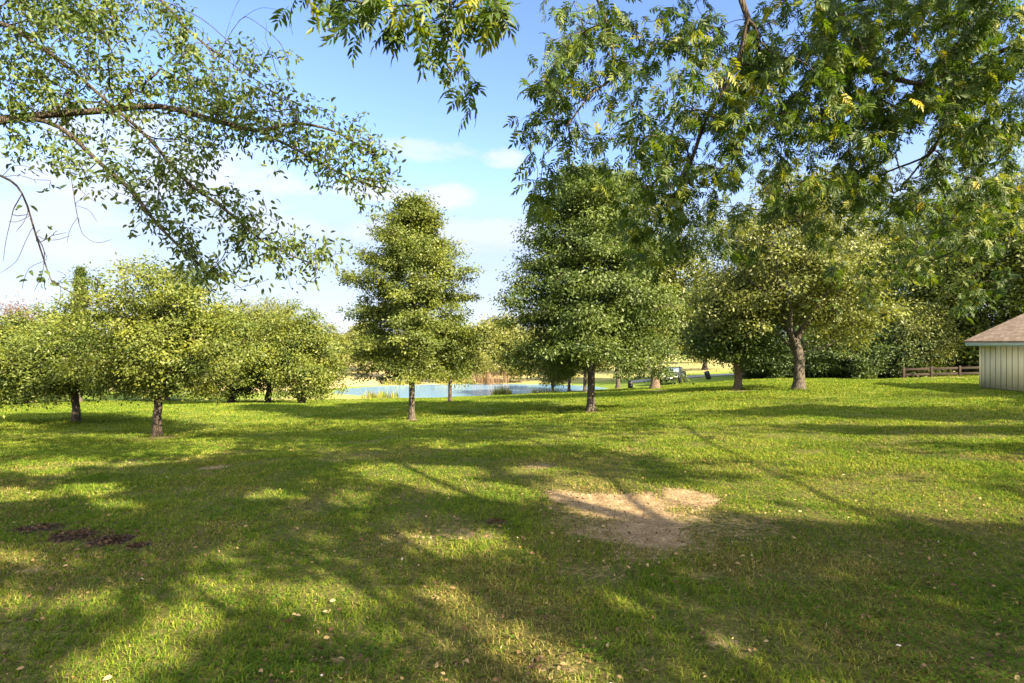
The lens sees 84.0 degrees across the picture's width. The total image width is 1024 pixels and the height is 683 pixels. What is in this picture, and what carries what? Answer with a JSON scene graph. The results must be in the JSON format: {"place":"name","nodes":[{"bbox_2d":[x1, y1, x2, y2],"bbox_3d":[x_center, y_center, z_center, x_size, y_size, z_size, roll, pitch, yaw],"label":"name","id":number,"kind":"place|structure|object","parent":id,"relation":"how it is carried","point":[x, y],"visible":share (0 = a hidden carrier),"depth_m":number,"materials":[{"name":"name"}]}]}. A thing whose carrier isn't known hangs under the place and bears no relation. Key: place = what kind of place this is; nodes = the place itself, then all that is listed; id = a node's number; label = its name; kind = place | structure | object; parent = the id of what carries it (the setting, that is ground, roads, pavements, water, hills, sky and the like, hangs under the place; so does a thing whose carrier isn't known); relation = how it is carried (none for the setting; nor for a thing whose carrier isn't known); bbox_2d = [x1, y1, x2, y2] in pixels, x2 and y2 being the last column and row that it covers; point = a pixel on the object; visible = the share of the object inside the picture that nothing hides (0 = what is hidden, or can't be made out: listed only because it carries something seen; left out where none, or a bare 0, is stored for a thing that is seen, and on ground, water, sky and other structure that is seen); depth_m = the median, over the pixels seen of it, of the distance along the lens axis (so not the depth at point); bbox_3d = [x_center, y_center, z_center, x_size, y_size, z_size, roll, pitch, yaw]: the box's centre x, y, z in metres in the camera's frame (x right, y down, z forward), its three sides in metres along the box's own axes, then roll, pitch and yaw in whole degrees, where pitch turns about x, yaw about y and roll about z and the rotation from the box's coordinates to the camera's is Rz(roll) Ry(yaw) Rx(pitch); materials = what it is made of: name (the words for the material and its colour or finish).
{"place":"outdoors","nodes":[
{"label":"outdoors","id":0,"kind":"place"},
{"bbox_2d":[332,384,608,397],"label":"pond water","id":1,"kind":"structure","parent":0,"point":[427,391],"depth_m":56.30,"materials":[{"name":"blue liquid"}]},
{"bbox_2d":[0,354,1023,682],"bbox_3d":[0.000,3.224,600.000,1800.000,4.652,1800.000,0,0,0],"label":"ground","id":2,"kind":"structure","parent":0,"point":[658,514],"depth_m":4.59,"materials":[{"name":"green plant"}]},
{"bbox_2d":[0,315,39,400],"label":"bushy tree","id":3,"kind":"object","parent":2,"relation":"on","point":[6,331],"visible":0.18,"depth_m":38.64,"materials":[{"name":"green plant"}]},
{"bbox_2d":[0,289,46,350],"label":"tree","id":4,"kind":"object","parent":2,"relation":"on","point":[11,307],"visible":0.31,"depth_m":53.81,"materials":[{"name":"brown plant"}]},
{"bbox_2d":[0,298,91,403],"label":"bushy tree","id":5,"kind":"object","parent":2,"relation":"on","point":[22,321],"visible":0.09,"depth_m":41.50,"materials":[{"name":"green plant"}]},
{"bbox_2d":[0,305,153,422],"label":"oak tree","id":6,"kind":"object","parent":2,"relation":"on","point":[30,373],"visible":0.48,"depth_m":19.81,"materials":[{"name":"green plant"}]},
{"bbox_2d":[56,265,106,401],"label":"cedar tree","id":7,"kind":"object","parent":2,"relation":"on","point":[78,270],"visible":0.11,"depth_m":44.81,"materials":[{"name":"green plant"}]},
{"bbox_2d":[22,248,277,436],"bbox_3d":[-10.414,0.036,16.704,6.469,5.743,5.350,0,0,0],"label":"oak tree","id":8,"kind":"object","parent":2,"relation":"on","point":[154,354],"visible":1,"depth_m":16.10,"materials":[{"name":"green plant"}]},
{"bbox_2d":[117,320,197,400],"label":"bushy tree","id":9,"kind":"object","parent":2,"relation":"on","point":[166,398],"depth_m":47.73,"materials":[{"name":"green plant"}]},
{"bbox_2d":[0,0,413,315],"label":"overhanging tree","id":10,"kind":"object","parent":2,"relation":"on","point":[89,18],"visible":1,"depth_m":8.19,"materials":[{"name":"green plant"}]},
{"bbox_2d":[192,291,275,402],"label":"bushy tree","id":11,"kind":"object","parent":2,"relation":"on","point":[242,392],"visible":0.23,"depth_m":38.94,"materials":[{"name":"green plant"}]},
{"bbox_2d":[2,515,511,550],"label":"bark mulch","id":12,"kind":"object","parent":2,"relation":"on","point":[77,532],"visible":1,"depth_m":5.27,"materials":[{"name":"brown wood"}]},
{"bbox_2d":[227,287,317,402],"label":"willow tree","id":13,"kind":"object","parent":2,"relation":"on","point":[263,307],"visible":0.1,"depth_m":40.36,"materials":[{"name":"green plant"}]},
{"bbox_2d":[231,295,356,402],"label":"bushy tree","id":14,"kind":"object","parent":2,"relation":"on","point":[303,363],"visible":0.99,"depth_m":35.95,"materials":[{"name":"green plant"}]},
{"bbox_2d":[320,330,355,369],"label":"tree","id":15,"kind":"object","parent":2,"relation":"on","point":[346,340],"visible":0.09,"depth_m":83.68,"materials":[{"name":"green plant"}]},
{"bbox_2d":[341,318,383,371],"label":"tree","id":16,"kind":"object","parent":2,"relation":"on","point":[353,331],"visible":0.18,"depth_m":89.88,"materials":[{"name":"green plant"}]},
{"bbox_2d":[361,390,399,398],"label":"reed clump","id":17,"kind":"object","parent":2,"relation":"on","point":[382,394],"visible":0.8,"depth_m":47.39,"materials":[{"name":"yellow plant"}]},
{"bbox_2d":[363,331,403,377],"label":"tree","id":18,"kind":"object","parent":2,"relation":"on","point":[374,364],"visible":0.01,"depth_m":79.74,"materials":[{"name":"green plant"}]},
{"bbox_2d":[379,378,419,384],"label":"reed clump","id":19,"kind":"object","parent":2,"relation":"on","point":[385,383],"visible":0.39,"depth_m":63.02,"materials":[{"name":"yellow plant"}]},
{"bbox_2d":[315,188,491,419],"bbox_3d":[-3.888,-1.354,22.051,6.534,8.820,6.443,0,0,0],"label":"oak tree","id":20,"kind":"object","parent":2,"relation":"on","point":[412,245],"visible":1,"depth_m":21.14,"materials":[{"name":"green plant"}]},
{"bbox_2d":[435,377,473,383],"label":"reed clump","id":21,"kind":"object","parent":2,"relation":"on","point":[454,381],"visible":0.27,"depth_m":63.55,"materials":[{"name":"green plant"}]},
{"bbox_2d":[436,311,487,401],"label":"young tree","id":22,"kind":"object","parent":2,"relation":"on","point":[450,382],"visible":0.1,"depth_m":31.93,"materials":[{"name":"green plant"}]},
{"bbox_2d":[455,358,473,380],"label":"tree","id":23,"kind":"object","parent":2,"relation":"on","point":[466,370],"visible":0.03,"depth_m":70.04,"materials":[{"name":"green plant"}]},
{"bbox_2d":[467,347,501,382],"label":"tree","id":24,"kind":"object","parent":2,"relation":"on","point":[488,367],"visible":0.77,"depth_m":68.14,"materials":[{"name":"green plant"}]},
{"bbox_2d":[462,314,511,378],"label":"tree","id":25,"kind":"object","parent":2,"relation":"on","point":[485,347],"visible":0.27,"depth_m":74.77,"materials":[{"name":"green plant"}]},
{"bbox_2d":[472,370,508,384],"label":"reed clump","id":26,"kind":"object","parent":2,"relation":"on","point":[490,380],"visible":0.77,"depth_m":63.17,"materials":[{"name":"brown plant"}]},
{"bbox_2d":[489,385,511,394],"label":"reed clump","id":27,"kind":"object","parent":2,"relation":"on","point":[500,391],"visible":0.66,"depth_m":47.05,"materials":[{"name":"green plant"}]},
{"bbox_2d":[477,311,533,372],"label":"tree","id":28,"kind":"object","parent":2,"relation":"on","point":[515,334],"visible":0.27,"depth_m":81.61,"materials":[{"name":"green plant"}]},
{"bbox_2d":[0,426,1023,682],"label":"fallen leaves","id":29,"kind":"object","parent":2,"relation":"on","point":[542,574],"visible":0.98,"depth_m":4.49,"materials":[{"name":"beige plant"}]},
{"bbox_2d":[496,343,538,382],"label":"tree","id":30,"kind":"object","parent":2,"relation":"on","point":[504,369],"visible":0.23,"depth_m":69.12,"materials":[{"name":"green plant"}]},
{"bbox_2d":[527,386,561,392],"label":"reed clump","id":31,"kind":"object","parent":2,"relation":"on","point":[541,390],"visible":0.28,"depth_m":48.33,"materials":[{"name":"green plant"}]},
{"bbox_2d":[525,332,580,391],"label":"lawn tree","id":32,"kind":"object","parent":2,"relation":"on","point":[553,380],"visible":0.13,"depth_m":49.51,"materials":[{"name":"green plant"}]},
{"bbox_2d":[547,365,583,391],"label":"lawn tree","id":33,"kind":"object","parent":2,"relation":"on","point":[569,386],"visible":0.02,"depth_m":47.92,"materials":[{"name":"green plant"}]},
{"bbox_2d":[560,338,613,391],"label":"lawn tree","id":34,"kind":"object","parent":2,"relation":"on","point":[585,382],"visible":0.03,"depth_m":41.82,"materials":[{"name":"green plant"}]},
{"bbox_2d":[481,156,702,410],"bbox_3d":[2.904,-2.154,21.943,8.539,9.758,8.568,0,0,-23],"label":"oak tree","id":35,"kind":"object","parent":2,"relation":"on","point":[588,329],"visible":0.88,"depth_m":20.41,"materials":[{"name":"green plant"}]},
{"bbox_2d":[601,346,631,387],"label":"lawn tree","id":36,"kind":"object","parent":2,"relation":"on","point":[617,383],"depth_m":49.85,"materials":[{"name":"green plant"}]},
{"bbox_2d":[628,380,632,387],"bbox_3d":[9.580,3.472,46.000,0.446,0.720,0.446,0,0,-23],"label":"waste barrel","id":37,"kind":"object","parent":2,"relation":"on","point":[630,383],"visible":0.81,"depth_m":45.83,"materials":[{"name":"plastic"}]},
{"bbox_2d":[269,0,1023,323],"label":"pinnate tree","id":38,"kind":"object","parent":2,"relation":"on","point":[960,77],"visible":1,"depth_m":7.25,"materials":[{"name":"green plant"}]},
{"bbox_2d":[659,367,685,384],"bbox_3d":[14.140,2.983,49.984,2.020,1.470,4.235,0,0,24],"label":"parked car","id":39,"kind":"object","parent":2,"relation":"on","point":[679,372],"visible":0.55,"depth_m":48.72,"materials":[{"name":"paint"}]},
{"bbox_2d":[636,231,722,388],"bbox_3d":[10.457,-2.317,40.111,10.687,11.523,8.953,0,0,0],"label":"shade tree","id":40,"kind":"object","parent":2,"relation":"on","point":[671,277],"visible":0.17,"depth_m":39.05,"materials":[{"name":"green plant"}]},
{"bbox_2d":[670,345,701,362],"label":"tree","id":41,"kind":"object","parent":2,"relation":"on","point":[688,356],"visible":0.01,"depth_m":92.03,"materials":[{"name":"green plant"}]},
{"bbox_2d":[680,266,718,369],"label":"tall tree","id":42,"kind":"object","parent":2,"relation":"on","point":[705,366],"visible":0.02,"depth_m":69.75,"materials":[{"name":"green plant"}]},
{"bbox_2d":[704,371,710,379],"bbox_3d":[18.200,3.125,52.937,0.496,0.800,0.496,-26,10,-21],"label":"waste barrel","id":43,"kind":"object","parent":2,"relation":"on","point":[707,375],"visible":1,"depth_m":52.76,"materials":[{"name":"plastic"}]},
{"bbox_2d":[673,273,798,389],"bbox_3d":[10.862,-0.620,27.947,6.414,6.127,5.526,0,0,0],"label":"shade tree","id":44,"kind":"object","parent":2,"relation":"on","point":[730,352],"visible":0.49,"depth_m":27.02,"materials":[{"name":"green plant"}]},
{"bbox_2d":[728,361,768,379],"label":"shrub","id":45,"kind":"object","parent":2,"relation":"on","point":[743,375],"visible":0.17,"depth_m":43.95,"materials":[{"name":"green plant"}]},
{"bbox_2d":[705,242,798,366],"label":"tall tree","id":46,"kind":"object","parent":2,"relation":"on","point":[764,280],"visible":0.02,"depth_m":53.46,"materials":[{"name":"green plant"}]},
{"bbox_2d":[733,329,806,378],"bbox_3d":[19.662,0.867,43.100,5.653,4.612,4.587,0,0,17],"label":"shrub","id":47,"kind":"object","parent":2,"relation":"on","point":[759,373],"visible":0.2,"depth_m":42.50,"materials":[{"name":"green plant"}]},
{"bbox_2d":[754,329,817,377],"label":"shrub","id":48,"kind":"object","parent":2,"relation":"on","point":[789,373],"visible":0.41,"depth_m":40.91,"materials":[{"name":"green plant"}]},
{"bbox_2d":[677,154,935,389],"bbox_3d":[12.525,-3.165,26.026,10.080,10.914,9.388,0,0,-18],"label":"shade tree","id":49,"kind":"object","parent":2,"relation":"on","point":[804,263],"visible":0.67,"depth_m":25.17,"materials":[{"name":"green plant"}]},
{"bbox_2d":[781,322,858,378],"bbox_3d":[22.023,0.555,40.930,4.816,4.843,5.935,0,0,-22],"label":"shrub","id":50,"kind":"object","parent":2,"relation":"on","point":[820,361],"visible":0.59,"depth_m":39.87,"materials":[{"name":"green plant"}]},
{"bbox_2d":[765,217,886,336],"bbox_3d":[26.937,-4.100,50.005,12.934,14.213,11.502,0,0,-43],"label":"tall tree","id":51,"kind":"object","parent":2,"relation":"on","point":[811,294],"visible":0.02,"depth_m":48.64,"materials":[{"name":"green plant"}]},
{"bbox_2d":[806,303,866,376],"bbox_3d":[24.819,0.096,43.249,7.348,5.996,5.963,0,0,-35],"label":"shrub","id":52,"kind":"object","parent":2,"relation":"on","point":[835,333],"visible":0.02,"depth_m":41.73,"materials":[{"name":"green plant"}]},
{"bbox_2d":[823,317,896,378],"bbox_3d":[24.161,0.533,39.307,5.653,4.612,4.587,0,0,-43],"label":"shrub","id":53,"kind":"object","parent":2,"relation":"on","point":[859,365],"visible":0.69,"depth_m":38.05,"materials":[{"name":"green plant"}]},
{"bbox_2d":[809,186,974,323],"bbox_3d":[30.151,-4.747,46.134,13.581,14.924,12.077,0,0,42],"label":"tall tree","id":54,"kind":"object","parent":2,"relation":"on","point":[871,232],"visible":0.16,"depth_m":44.81,"materials":[{"name":"green plant"}]},
{"bbox_2d":[857,301,942,376],"bbox_3d":[27.407,-0.148,42.624,6.192,6.227,7.631,0,0,-14],"label":"shrub","id":55,"kind":"object","parent":2,"relation":"on","point":[880,327],"visible":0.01,"depth_m":41.65,"materials":[{"name":"green plant"}]},
{"bbox_2d":[852,308,955,378],"bbox_3d":[26.409,0.202,38.391,6.482,5.074,5.066,0,0,15],"label":"shrub","id":56,"kind":"object","parent":2,"relation":"on","point":[895,370],"visible":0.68,"depth_m":37.47,"materials":[{"name":"green plant"}]},
{"bbox_2d":[873,294,975,376],"bbox_3d":[27.541,-0.232,37.936,5.917,5.941,4.788,0,0,0],"label":"shrub","id":57,"kind":"object","parent":2,"relation":"on","point":[929,323],"visible":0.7,"depth_m":37.32,"materials":[{"name":"green plant"}]},
{"bbox_2d":[902,366,978,377],"bbox_3d":[28.100,1.977,35.700,6.193,1.185,0.120,0,0,17],"label":"rail fence","id":58,"kind":"object","parent":2,"relation":"on","point":[931,373],"visible":0.5,"depth_m":36.01,"materials":[{"name":"brown wood"}]},
{"bbox_2d":[865,173,1023,371],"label":"tall tree","id":59,"kind":"object","parent":2,"relation":"on","point":[949,280],"visible":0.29,"depth_m":38.55,"materials":[{"name":"green plant"}]},
{"bbox_2d":[933,311,978,372],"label":"shrub","id":60,"kind":"object","parent":2,"relation":"on","point":[966,350],"visible":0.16,"depth_m":39.08,"materials":[{"name":"green plant"}]},
{"bbox_2d":[936,301,1002,371],"bbox_3d":[32.787,-0.246,40.035,7.066,5.766,5.734,0,0,40],"label":"shrub","id":61,"kind":"object","parent":2,"relation":"on","point":[975,364],"visible":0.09,"depth_m":39.15,"materials":[{"name":"green plant"}]},
{"bbox_2d":[929,150,1023,327],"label":"tall tree","id":62,"kind":"object","parent":2,"relation":"on","point":[1018,253],"visible":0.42,"depth_m":36.73,"materials":[{"name":"green plant"}]},
{"bbox_2d":[964,313,1023,391],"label":"shed","id":63,"kind":"structure","parent":2,"relation":"on","point":[1001,356],"depth_m":24.78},
{"bbox_2d":[0,0,1023,338],"label":"sky","id":64,"kind":"structure","parent":0,"point":[471,172],"materials":[{"name":"blue"}]},
{"bbox_2d":[633,373,733,382],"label":"road","id":65,"kind":"structure","parent":0,"point":[644,380],"depth_m":59.41,"materials":[{"name":"grey asphalt"}]}
]}

